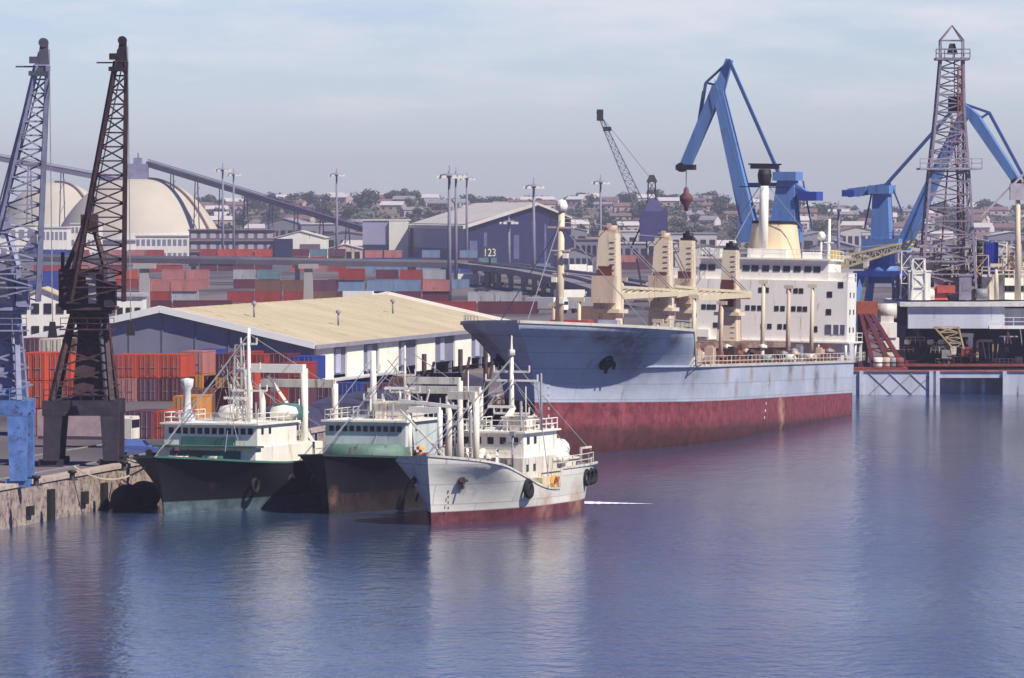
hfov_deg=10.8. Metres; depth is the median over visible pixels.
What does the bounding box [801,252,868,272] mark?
industrial shed
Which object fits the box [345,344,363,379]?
sliding door
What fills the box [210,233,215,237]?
window
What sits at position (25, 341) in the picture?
door
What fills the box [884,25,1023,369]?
drilling rig
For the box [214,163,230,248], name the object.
floodlight mast
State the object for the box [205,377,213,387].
door
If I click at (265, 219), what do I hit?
tree
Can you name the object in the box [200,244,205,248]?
window
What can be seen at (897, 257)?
industrial shed
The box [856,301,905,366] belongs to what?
loading tower
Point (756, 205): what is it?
house
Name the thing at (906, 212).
house
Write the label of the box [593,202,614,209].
house
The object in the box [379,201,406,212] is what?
house
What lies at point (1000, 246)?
industrial shed
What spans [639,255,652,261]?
container
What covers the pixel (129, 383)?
door
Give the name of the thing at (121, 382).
door
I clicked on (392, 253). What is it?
container
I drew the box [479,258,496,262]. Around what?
container
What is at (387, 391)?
cargo pile
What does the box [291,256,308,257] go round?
container
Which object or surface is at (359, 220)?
house
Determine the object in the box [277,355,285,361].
door
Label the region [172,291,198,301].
container
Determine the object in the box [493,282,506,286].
parked car
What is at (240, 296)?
container
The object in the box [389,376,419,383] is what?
container
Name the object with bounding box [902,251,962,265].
industrial shed
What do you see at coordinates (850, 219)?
tree
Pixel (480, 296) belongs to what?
container
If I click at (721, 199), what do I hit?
tree
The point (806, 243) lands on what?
window
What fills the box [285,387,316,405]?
container
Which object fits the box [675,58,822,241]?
luffing crane
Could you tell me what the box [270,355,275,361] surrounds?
door
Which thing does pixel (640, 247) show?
industrial shed
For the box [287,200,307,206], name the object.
house
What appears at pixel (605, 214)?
tree
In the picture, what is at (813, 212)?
house
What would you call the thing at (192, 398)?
door
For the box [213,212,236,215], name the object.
house
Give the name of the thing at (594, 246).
window
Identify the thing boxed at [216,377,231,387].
container
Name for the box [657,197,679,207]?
house
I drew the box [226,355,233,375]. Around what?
door
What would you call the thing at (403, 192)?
tree
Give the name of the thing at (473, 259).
container
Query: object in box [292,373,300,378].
door
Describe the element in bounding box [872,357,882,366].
deck bollard drum
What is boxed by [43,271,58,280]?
container
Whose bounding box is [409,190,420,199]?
tree
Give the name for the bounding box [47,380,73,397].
container
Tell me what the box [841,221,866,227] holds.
house
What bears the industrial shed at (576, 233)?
on the ground
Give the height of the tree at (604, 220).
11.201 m
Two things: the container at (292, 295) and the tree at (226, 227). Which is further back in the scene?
the tree at (226, 227)
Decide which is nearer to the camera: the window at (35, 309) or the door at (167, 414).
the door at (167, 414)
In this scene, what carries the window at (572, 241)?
in the industrial shed at (576, 233)
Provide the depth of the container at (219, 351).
620.97 m
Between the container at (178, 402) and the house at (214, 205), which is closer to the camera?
the container at (178, 402)
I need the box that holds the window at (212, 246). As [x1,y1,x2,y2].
[210,244,215,248]
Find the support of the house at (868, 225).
on the ground
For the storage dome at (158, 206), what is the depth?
2276.83 m
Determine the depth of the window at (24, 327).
860.09 m
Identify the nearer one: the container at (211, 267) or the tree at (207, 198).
the container at (211, 267)
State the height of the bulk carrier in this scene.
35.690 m
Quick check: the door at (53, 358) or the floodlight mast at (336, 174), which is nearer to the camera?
the door at (53, 358)
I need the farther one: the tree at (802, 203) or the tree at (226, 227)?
the tree at (802, 203)
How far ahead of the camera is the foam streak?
444.38 m
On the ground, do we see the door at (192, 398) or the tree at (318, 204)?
the tree at (318, 204)
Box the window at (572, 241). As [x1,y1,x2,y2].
[571,236,573,247]
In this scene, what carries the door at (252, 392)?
in the container at (255, 396)
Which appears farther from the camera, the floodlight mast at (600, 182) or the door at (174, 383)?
the floodlight mast at (600, 182)
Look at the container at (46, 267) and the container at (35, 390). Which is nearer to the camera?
the container at (35, 390)
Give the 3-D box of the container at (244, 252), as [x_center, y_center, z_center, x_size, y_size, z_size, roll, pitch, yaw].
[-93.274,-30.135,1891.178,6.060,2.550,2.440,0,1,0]
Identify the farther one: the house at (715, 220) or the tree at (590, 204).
the tree at (590, 204)
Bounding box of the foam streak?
[584,501,645,503]
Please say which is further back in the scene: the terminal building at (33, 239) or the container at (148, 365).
the terminal building at (33, 239)
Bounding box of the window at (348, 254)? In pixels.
[346,252,351,258]
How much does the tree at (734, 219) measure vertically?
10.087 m
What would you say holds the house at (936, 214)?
on the ground
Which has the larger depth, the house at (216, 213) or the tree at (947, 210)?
the tree at (947, 210)
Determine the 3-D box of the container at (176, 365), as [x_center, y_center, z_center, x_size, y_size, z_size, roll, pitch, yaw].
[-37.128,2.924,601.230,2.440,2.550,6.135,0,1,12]
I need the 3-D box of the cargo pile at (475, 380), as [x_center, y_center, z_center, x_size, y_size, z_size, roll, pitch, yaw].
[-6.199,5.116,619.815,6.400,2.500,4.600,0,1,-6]
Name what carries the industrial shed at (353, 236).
on the ground
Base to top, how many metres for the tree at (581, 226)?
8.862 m
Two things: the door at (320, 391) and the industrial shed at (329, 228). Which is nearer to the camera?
the door at (320, 391)
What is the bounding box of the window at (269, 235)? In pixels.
[267,233,272,237]
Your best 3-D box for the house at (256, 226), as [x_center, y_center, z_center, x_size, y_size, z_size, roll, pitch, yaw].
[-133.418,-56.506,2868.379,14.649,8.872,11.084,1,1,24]
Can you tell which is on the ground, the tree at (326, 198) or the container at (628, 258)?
the tree at (326, 198)
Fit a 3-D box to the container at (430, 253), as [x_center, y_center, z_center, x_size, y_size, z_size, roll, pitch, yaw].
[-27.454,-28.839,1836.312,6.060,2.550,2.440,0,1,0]
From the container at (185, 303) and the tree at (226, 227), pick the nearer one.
the container at (185, 303)
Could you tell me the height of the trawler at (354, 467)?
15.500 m
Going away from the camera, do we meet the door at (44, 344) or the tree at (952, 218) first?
the door at (44, 344)
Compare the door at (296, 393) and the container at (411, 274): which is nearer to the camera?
the door at (296, 393)
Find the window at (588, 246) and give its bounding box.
[587,245,590,253]
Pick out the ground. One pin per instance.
(220, 284)
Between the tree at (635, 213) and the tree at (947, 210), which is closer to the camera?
the tree at (635, 213)
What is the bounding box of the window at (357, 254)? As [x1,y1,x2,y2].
[355,252,359,258]
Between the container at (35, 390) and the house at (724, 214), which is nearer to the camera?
the container at (35, 390)
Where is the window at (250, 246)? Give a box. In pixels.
[248,244,253,248]
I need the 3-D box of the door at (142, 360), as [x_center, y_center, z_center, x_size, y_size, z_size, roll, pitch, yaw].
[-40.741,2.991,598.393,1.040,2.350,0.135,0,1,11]
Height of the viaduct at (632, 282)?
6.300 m
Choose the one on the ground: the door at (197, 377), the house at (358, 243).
the house at (358, 243)
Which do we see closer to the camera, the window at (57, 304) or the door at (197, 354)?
the door at (197, 354)
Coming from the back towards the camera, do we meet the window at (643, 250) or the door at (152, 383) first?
the window at (643, 250)
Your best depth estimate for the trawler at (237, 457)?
437.93 m
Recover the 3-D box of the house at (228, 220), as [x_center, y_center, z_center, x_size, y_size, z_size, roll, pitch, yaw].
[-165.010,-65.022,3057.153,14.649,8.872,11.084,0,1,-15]
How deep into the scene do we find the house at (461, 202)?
3526.51 m
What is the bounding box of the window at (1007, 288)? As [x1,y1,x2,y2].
[1005,286,1009,291]
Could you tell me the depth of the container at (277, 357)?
600.31 m
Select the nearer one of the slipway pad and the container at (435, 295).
the slipway pad
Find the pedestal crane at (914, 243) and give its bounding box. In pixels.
[830,239,920,269]
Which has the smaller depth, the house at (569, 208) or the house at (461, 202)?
the house at (569, 208)
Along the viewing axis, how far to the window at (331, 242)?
2450.17 m
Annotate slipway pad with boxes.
[854,366,907,369]
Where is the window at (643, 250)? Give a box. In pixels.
[641,248,645,254]
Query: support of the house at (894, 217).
on the ground
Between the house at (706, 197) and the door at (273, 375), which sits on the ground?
the house at (706, 197)
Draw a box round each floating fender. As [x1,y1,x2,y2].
[110,484,144,509]
[133,481,159,505]
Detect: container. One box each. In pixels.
[23,337,47,352]
[25,351,54,380]
[27,380,51,407]
[30,281,42,289]
[34,250,50,253]
[34,262,50,264]
[34,265,50,271]
[35,408,41,435]
[39,337,76,351]
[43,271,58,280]
[43,281,58,289]
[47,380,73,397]
[49,351,75,379]
[53,250,70,254]
[53,265,70,270]
[62,338,77,350]
[71,265,89,268]
[108,250,121,254]
[109,265,121,271]
[112,300,171,312]
[114,353,147,377]
[115,270,137,278]
[115,279,137,288]
[117,378,136,400]
[125,409,165,438]
[128,250,145,255]
[128,265,139,271]
[137,353,169,377]
[137,378,159,400]
[146,250,163,255]
[149,265,163,271]
[150,280,170,290]
[150,291,170,299]
[154,409,194,438]
[159,353,194,377]
[159,377,194,400]
[162,270,184,278]
[165,265,182,269]
[171,280,197,290]
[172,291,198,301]
[173,300,232,307]
[173,394,211,418]
[182,350,215,373]
[186,270,208,278]
[186,279,208,288]
[191,373,215,387]
[191,388,219,413]
[196,349,225,353]
[199,264,216,270]
[200,249,216,255]
[204,374,215,387]
[211,387,231,412]
[215,353,246,376]
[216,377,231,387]
[218,249,234,255]
[218,264,235,270]
[227,291,253,301]
[230,350,263,353]
[232,363,263,388]
[232,389,258,412]
[233,270,255,278]
[234,279,255,288]
[236,249,252,255]
[236,264,253,269]
[244,353,276,362]
[255,249,271,255]
[255,265,271,270]
[255,280,281,290]
[255,291,281,301]
[257,362,291,387]
[258,270,279,278]
[266,387,290,406]
[270,353,300,361]
[282,361,316,378]
[283,280,303,290]
[283,291,303,300]
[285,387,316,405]
[290,355,324,378]
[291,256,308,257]
[292,249,308,255]
[310,249,326,255]
[310,256,326,257]
[313,266,326,270]
[313,280,336,290]
[313,291,337,298]
[317,382,343,400]
[328,249,345,255]
[328,256,345,257]
[328,266,345,270]
[338,269,364,279]
[338,381,369,395]
[339,280,364,290]
[364,382,397,390]
[365,250,382,257]
[365,266,382,272]
[367,280,393,290]
[376,270,397,278]
[384,250,401,257]
[384,267,401,272]
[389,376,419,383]
[394,280,420,290]
[395,291,420,298]
[400,270,422,278]
[400,279,422,288]
[421,258,438,259]
[422,250,439,257]
[422,268,439,269]
[422,291,448,300]
[423,270,445,278]
[423,280,449,290]
[431,301,475,311]
[452,279,468,288]
[460,250,477,257]
[460,258,476,260]
[460,269,472,272]
[468,292,493,302]
[478,301,537,313]
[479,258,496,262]
[495,292,521,300]
[535,263,550,266]
[581,306,592,318]
[621,255,636,261]
[621,262,636,268]
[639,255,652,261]
[639,262,652,268]
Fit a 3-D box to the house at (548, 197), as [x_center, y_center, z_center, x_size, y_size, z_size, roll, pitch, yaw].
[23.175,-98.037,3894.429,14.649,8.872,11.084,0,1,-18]
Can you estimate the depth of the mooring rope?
429.45 m
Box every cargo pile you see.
[266,403,324,429]
[310,397,366,419]
[338,391,402,409]
[378,389,412,399]
[398,383,421,386]
[463,373,482,389]
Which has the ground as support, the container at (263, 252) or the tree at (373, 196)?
the tree at (373, 196)
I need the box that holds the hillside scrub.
[226,200,1023,256]
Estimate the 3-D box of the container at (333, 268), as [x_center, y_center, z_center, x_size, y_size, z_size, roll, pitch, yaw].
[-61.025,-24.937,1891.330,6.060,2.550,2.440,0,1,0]
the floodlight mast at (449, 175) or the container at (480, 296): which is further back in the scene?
the floodlight mast at (449, 175)
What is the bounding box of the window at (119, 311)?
[117,307,122,314]
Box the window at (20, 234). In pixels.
[19,230,23,237]
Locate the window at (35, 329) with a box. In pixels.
[32,326,38,333]
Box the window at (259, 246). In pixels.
[257,244,262,248]
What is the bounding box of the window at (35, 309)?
[32,303,38,312]
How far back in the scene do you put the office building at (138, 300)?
850.10 m
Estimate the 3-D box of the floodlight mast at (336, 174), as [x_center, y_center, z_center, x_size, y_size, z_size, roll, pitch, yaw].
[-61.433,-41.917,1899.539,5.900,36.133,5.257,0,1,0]
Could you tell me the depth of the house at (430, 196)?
3609.58 m
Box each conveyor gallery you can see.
[0,154,122,226]
[146,159,362,244]
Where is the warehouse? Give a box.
[13,291,508,386]
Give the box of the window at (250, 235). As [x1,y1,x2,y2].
[248,233,253,237]
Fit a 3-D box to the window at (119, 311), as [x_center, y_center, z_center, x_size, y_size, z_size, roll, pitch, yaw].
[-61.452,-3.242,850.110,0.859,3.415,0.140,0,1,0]
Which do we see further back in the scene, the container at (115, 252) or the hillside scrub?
the hillside scrub
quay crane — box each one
[0,38,57,486]
[38,36,134,466]
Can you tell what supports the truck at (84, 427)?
on the ground
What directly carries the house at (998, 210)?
on the ground
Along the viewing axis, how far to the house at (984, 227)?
2864.35 m
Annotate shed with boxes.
[264,218,310,236]
[274,230,329,257]
[299,223,354,234]
[324,231,362,247]
[327,244,363,258]
[553,248,593,268]
[571,227,587,247]
[574,238,597,262]
[618,230,637,241]
[621,242,648,262]
[636,241,678,254]
[670,233,717,246]
[673,244,741,266]
[799,231,843,256]
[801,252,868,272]
[809,239,859,252]
[831,226,870,250]
[863,262,911,286]
[894,231,940,242]
[895,242,944,262]
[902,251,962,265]
[932,236,988,251]
[945,255,1023,263]
[965,243,1014,256]
[983,231,1023,257]
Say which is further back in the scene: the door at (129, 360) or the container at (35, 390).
the door at (129, 360)
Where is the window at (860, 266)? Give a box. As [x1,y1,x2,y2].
[850,261,862,268]
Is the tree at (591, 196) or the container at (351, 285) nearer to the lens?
the container at (351, 285)
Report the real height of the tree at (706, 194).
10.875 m
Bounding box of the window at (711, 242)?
[709,240,714,245]
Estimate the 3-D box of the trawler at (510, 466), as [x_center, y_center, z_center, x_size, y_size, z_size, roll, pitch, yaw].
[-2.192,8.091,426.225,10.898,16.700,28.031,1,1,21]
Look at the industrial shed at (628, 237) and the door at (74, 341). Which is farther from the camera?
the industrial shed at (628, 237)
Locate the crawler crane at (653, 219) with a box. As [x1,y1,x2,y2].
[596,109,667,301]
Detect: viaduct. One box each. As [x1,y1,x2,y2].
[0,254,647,301]
[419,263,647,290]
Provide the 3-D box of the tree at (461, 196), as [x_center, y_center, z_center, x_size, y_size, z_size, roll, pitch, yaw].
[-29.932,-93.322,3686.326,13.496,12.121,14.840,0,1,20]
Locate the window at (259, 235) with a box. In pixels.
[257,233,262,237]
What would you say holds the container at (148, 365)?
on the container at (147, 389)
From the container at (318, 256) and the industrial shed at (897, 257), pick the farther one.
the industrial shed at (897, 257)
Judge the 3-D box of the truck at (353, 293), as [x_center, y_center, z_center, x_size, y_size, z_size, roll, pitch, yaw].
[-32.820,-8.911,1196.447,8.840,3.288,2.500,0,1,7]
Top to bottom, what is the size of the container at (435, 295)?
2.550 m
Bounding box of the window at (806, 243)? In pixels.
[804,241,812,251]
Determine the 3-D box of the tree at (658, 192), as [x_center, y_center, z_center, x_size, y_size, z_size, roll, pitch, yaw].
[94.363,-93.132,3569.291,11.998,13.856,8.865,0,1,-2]
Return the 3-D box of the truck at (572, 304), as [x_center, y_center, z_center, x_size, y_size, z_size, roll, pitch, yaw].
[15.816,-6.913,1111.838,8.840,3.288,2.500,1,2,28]
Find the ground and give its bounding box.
[0,202,1023,482]
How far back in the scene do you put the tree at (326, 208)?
3169.35 m
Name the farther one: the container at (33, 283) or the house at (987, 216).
the house at (987, 216)
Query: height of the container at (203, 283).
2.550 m
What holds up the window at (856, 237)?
in the industrial shed at (852, 234)
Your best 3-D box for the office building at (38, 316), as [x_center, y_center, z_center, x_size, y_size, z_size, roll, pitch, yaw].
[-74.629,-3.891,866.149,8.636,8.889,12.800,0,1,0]
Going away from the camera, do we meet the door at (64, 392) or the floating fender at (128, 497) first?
the floating fender at (128, 497)
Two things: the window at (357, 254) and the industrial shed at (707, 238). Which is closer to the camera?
the window at (357, 254)
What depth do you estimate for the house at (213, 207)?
3353.58 m
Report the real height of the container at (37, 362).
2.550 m
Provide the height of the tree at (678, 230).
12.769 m
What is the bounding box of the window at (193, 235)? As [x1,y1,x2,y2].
[191,233,196,237]
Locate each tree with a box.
[199,194,215,201]
[211,207,227,214]
[216,224,231,228]
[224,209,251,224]
[239,196,268,208]
[248,201,262,208]
[259,209,279,219]
[262,215,280,223]
[265,204,280,210]
[266,191,282,204]
[281,195,298,200]
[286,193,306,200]
[297,191,321,205]
[313,200,329,211]
[318,193,330,201]
[319,202,332,213]
[339,205,360,218]
[350,191,361,200]
[351,196,373,209]
[361,188,379,206]
[361,192,381,206]
[383,190,400,199]
[397,188,409,195]
[404,197,417,204]
[405,212,417,218]
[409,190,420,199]
[412,207,424,213]
[417,211,440,219]
[434,203,447,210]
[459,193,475,198]
[468,195,488,202]
[485,195,503,202]
[566,212,582,219]
[576,223,587,229]
[583,196,608,207]
[586,194,593,199]
[590,226,598,236]
[596,215,620,226]
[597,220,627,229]
[602,212,609,217]
[616,192,628,202]
[622,194,635,202]
[624,206,644,217]
[625,191,637,202]
[630,199,646,209]
[646,187,664,198]
[660,204,671,211]
[669,218,687,228]
[669,225,692,232]
[685,224,703,231]
[688,213,699,224]
[695,192,711,195]
[707,193,731,201]
[710,200,732,216]
[712,196,730,203]
[722,223,738,239]
[726,212,739,225]
[799,201,805,206]
[809,201,836,214]
[809,220,827,231]
[840,217,858,222]
[845,205,859,211]
[855,211,870,219]
[896,217,902,222]
[930,201,946,208]
[937,204,951,214]
[944,212,966,227]
[953,226,977,236]
[974,198,991,208]
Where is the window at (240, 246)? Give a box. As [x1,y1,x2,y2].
[238,244,243,248]
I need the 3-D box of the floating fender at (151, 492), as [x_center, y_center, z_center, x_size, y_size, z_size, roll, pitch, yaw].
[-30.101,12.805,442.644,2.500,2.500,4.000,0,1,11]
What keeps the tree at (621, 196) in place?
on the ground
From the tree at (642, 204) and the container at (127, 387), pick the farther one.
the tree at (642, 204)
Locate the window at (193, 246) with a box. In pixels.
[191,244,196,248]
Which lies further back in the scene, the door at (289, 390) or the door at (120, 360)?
the door at (120, 360)
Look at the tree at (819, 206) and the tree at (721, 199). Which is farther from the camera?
the tree at (721, 199)
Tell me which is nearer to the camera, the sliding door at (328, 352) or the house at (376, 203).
the sliding door at (328, 352)
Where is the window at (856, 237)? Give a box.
[855,236,858,245]
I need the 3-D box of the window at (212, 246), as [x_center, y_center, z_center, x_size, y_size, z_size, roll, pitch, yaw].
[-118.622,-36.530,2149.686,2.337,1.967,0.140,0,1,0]
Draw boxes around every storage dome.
[6,181,87,226]
[60,153,216,254]
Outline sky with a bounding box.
[0,0,1023,212]
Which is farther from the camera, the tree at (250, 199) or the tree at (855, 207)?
the tree at (855, 207)
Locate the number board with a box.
[482,247,496,286]
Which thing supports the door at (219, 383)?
in the container at (218, 384)
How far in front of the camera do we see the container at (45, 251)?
1852.60 m
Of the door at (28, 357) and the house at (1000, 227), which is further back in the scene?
the house at (1000, 227)
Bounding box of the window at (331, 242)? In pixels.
[329,240,333,247]
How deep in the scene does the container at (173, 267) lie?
1853.07 m
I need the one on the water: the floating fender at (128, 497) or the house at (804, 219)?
the floating fender at (128, 497)
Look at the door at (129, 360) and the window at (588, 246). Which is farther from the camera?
the window at (588, 246)
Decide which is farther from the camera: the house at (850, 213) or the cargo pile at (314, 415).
the house at (850, 213)
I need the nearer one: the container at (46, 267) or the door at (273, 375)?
the door at (273, 375)
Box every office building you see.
[21,286,69,335]
[116,292,148,314]
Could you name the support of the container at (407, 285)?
on the container at (415, 294)
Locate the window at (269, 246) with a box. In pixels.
[267,244,272,248]
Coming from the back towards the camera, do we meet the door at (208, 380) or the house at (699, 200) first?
the house at (699, 200)
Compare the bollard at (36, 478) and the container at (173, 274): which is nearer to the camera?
the bollard at (36, 478)
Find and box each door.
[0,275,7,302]
[24,340,26,352]
[25,354,31,378]
[27,340,36,351]
[27,382,31,397]
[32,354,42,378]
[32,382,42,406]
[35,410,36,434]
[40,340,49,350]
[49,354,57,378]
[50,340,59,351]
[61,382,69,397]
[65,354,69,378]
[73,340,77,350]
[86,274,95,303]
[116,356,124,375]
[117,379,124,397]
[125,356,133,375]
[125,379,134,399]
[127,412,137,415]
[138,355,147,376]
[138,379,147,399]
[139,412,149,437]
[148,355,156,376]
[148,379,156,399]
[154,412,163,437]
[161,356,169,375]
[161,379,169,399]
[166,413,176,421]
[170,356,179,375]
[170,379,178,399]
[175,397,182,408]
[191,397,194,408]
[192,352,200,371]
[192,375,200,387]
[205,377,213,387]
[216,390,219,411]
[217,355,225,375]
[217,379,225,387]
[221,390,230,405]
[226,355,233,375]
[235,370,243,386]
[244,355,253,362]
[244,392,253,412]
[254,355,262,362]
[260,373,266,378]
[267,373,276,378]
[267,390,276,406]
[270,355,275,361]
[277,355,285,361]
[288,389,291,402]
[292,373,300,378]
[292,389,300,402]
[314,348,333,378]
[317,388,324,400]
[326,388,330,396]
[340,384,348,394]
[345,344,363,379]
[350,384,358,392]
[377,341,398,375]
[415,337,434,370]
[453,334,470,365]
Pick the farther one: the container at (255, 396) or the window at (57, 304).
the window at (57, 304)
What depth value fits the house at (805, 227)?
2866.04 m
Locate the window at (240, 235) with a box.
[238,233,243,237]
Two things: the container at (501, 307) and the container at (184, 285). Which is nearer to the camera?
the container at (501, 307)
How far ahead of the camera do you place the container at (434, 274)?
1465.34 m
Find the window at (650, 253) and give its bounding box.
[649,247,653,254]
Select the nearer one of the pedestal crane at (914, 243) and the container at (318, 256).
the pedestal crane at (914, 243)
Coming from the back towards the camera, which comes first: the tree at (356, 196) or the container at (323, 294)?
the tree at (356, 196)
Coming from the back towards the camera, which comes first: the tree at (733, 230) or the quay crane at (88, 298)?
the tree at (733, 230)
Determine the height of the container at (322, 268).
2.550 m
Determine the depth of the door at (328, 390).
580.27 m
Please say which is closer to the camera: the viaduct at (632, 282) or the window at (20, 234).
the viaduct at (632, 282)
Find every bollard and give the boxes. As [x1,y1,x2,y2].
[30,475,41,485]
[66,470,77,480]
[118,461,129,470]
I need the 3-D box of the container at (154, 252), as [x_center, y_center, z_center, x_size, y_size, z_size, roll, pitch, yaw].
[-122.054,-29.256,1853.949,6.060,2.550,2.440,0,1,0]
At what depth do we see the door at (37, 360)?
505.13 m
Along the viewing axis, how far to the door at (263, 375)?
562.27 m
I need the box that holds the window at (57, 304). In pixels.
[56,303,63,312]
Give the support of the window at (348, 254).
in the shed at (354, 252)
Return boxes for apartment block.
[188,229,276,256]
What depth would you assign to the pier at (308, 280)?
1210.60 m
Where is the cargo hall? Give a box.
[409,202,571,266]
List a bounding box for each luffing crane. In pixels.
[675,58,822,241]
[842,103,1023,358]
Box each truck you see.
[37,410,139,439]
[343,291,376,296]
[458,274,483,285]
[525,297,567,312]
[554,290,590,299]
[566,264,592,271]
[567,297,592,312]
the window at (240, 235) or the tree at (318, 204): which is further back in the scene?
the tree at (318, 204)
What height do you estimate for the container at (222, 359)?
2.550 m
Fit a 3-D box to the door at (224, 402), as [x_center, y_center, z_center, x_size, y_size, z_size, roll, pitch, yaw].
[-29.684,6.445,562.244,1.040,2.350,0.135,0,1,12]
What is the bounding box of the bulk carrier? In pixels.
[460,163,864,453]
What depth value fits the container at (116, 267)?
1853.19 m
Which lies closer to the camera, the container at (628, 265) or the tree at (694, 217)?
the container at (628, 265)
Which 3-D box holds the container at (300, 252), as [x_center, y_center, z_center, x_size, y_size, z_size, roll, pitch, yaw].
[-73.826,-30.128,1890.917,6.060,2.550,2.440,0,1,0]
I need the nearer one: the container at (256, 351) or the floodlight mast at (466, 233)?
the container at (256, 351)
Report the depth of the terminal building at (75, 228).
2229.64 m
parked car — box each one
[125,439,157,455]
[474,287,489,291]
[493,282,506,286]
[511,290,526,294]
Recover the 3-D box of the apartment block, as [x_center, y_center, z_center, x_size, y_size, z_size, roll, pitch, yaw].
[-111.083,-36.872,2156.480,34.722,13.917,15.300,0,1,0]
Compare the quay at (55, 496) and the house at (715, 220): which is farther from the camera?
the house at (715, 220)
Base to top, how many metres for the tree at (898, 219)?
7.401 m
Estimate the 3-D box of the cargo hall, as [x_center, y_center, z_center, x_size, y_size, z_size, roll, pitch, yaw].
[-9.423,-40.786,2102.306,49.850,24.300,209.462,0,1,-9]
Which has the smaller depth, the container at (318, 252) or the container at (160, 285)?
the container at (160, 285)
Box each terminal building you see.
[0,224,37,262]
[36,227,71,262]
[70,223,102,254]
[134,235,188,255]
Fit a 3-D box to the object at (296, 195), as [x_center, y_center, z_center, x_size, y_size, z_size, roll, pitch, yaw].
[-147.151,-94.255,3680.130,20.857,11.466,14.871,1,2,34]
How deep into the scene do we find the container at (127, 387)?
598.30 m
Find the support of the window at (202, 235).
in the apartment block
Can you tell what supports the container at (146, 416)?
on the ground
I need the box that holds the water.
[0,394,1023,677]
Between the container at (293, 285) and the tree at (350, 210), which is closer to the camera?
the container at (293, 285)
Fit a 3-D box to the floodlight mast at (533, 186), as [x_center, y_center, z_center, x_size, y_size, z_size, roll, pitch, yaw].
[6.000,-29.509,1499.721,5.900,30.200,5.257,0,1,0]
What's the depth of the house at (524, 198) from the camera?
3610.00 m
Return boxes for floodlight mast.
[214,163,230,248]
[226,168,240,248]
[328,168,344,248]
[437,165,461,300]
[454,171,466,278]
[458,175,474,249]
[500,218,517,277]
[523,178,543,267]
[591,175,609,229]
[828,201,848,254]
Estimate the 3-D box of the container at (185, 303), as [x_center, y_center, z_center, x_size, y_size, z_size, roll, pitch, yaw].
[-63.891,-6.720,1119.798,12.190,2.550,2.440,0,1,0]
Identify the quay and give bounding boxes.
[0,378,504,529]
[852,370,1023,394]
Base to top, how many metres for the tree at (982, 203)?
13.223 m
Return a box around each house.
[199,202,212,206]
[203,204,228,207]
[204,206,228,214]
[210,216,232,225]
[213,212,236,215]
[226,201,250,210]
[244,224,264,228]
[285,215,316,222]
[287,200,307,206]
[328,210,350,218]
[330,194,352,205]
[340,240,362,247]
[347,219,362,224]
[362,219,410,258]
[372,199,391,206]
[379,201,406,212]
[392,196,416,205]
[399,207,423,216]
[421,194,440,205]
[422,198,440,206]
[427,200,453,208]
[451,199,469,206]
[492,201,508,202]
[507,200,529,201]
[520,197,537,199]
[535,200,555,208]
[536,196,555,199]
[554,206,574,212]
[566,196,587,206]
[571,220,589,233]
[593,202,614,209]
[598,197,619,202]
[609,213,631,219]
[612,203,635,211]
[615,221,638,229]
[635,194,654,201]
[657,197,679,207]
[684,210,704,219]
[690,198,706,205]
[698,216,721,224]
[701,196,714,202]
[701,203,721,210]
[717,240,736,246]
[720,211,737,219]
[753,199,759,211]
[800,208,817,218]
[800,216,808,229]
[801,223,807,232]
[833,210,858,220]
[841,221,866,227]
[858,218,870,228]
[877,303,898,355]
[893,213,896,222]
[893,223,904,230]
[903,209,911,215]
[910,210,933,218]
[919,219,934,230]
[924,231,953,237]
[933,209,947,216]
[964,204,982,211]
[965,214,990,222]
[965,217,987,223]
[966,209,988,213]
[971,223,994,232]
[974,232,996,236]
[983,206,1008,214]
[994,223,1014,231]
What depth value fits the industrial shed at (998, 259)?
1700.29 m
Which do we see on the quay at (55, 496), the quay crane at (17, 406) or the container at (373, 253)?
the quay crane at (17, 406)
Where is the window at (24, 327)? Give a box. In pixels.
[22,326,26,335]
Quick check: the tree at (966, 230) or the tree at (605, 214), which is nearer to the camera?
the tree at (966, 230)
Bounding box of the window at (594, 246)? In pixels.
[593,245,595,255]
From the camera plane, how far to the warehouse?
658.66 m
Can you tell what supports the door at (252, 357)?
in the container at (260, 357)
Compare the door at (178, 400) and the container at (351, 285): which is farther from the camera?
the container at (351, 285)
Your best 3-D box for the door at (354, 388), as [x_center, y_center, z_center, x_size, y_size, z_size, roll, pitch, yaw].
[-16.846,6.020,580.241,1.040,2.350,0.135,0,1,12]
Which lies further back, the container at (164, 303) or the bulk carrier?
the container at (164, 303)
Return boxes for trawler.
[133,328,337,513]
[298,346,482,513]
[396,335,597,524]
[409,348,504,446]
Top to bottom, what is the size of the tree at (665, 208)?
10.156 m
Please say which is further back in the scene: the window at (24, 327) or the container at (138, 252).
the container at (138, 252)
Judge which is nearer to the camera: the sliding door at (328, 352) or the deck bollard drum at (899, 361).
the sliding door at (328, 352)
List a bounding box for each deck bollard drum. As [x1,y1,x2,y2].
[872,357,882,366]
[882,357,889,366]
[890,357,895,366]
[896,357,903,366]
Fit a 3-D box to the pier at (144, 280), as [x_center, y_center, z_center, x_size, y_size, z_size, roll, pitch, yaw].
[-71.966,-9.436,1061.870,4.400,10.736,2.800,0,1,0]
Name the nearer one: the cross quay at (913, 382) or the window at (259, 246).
the cross quay at (913, 382)
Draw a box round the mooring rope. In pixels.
[73,465,145,479]
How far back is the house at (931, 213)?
3353.26 m
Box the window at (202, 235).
[200,233,205,237]
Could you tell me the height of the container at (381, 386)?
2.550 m
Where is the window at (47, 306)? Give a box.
[44,303,51,312]
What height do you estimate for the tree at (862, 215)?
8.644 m
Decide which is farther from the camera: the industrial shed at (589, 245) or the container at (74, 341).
the industrial shed at (589, 245)

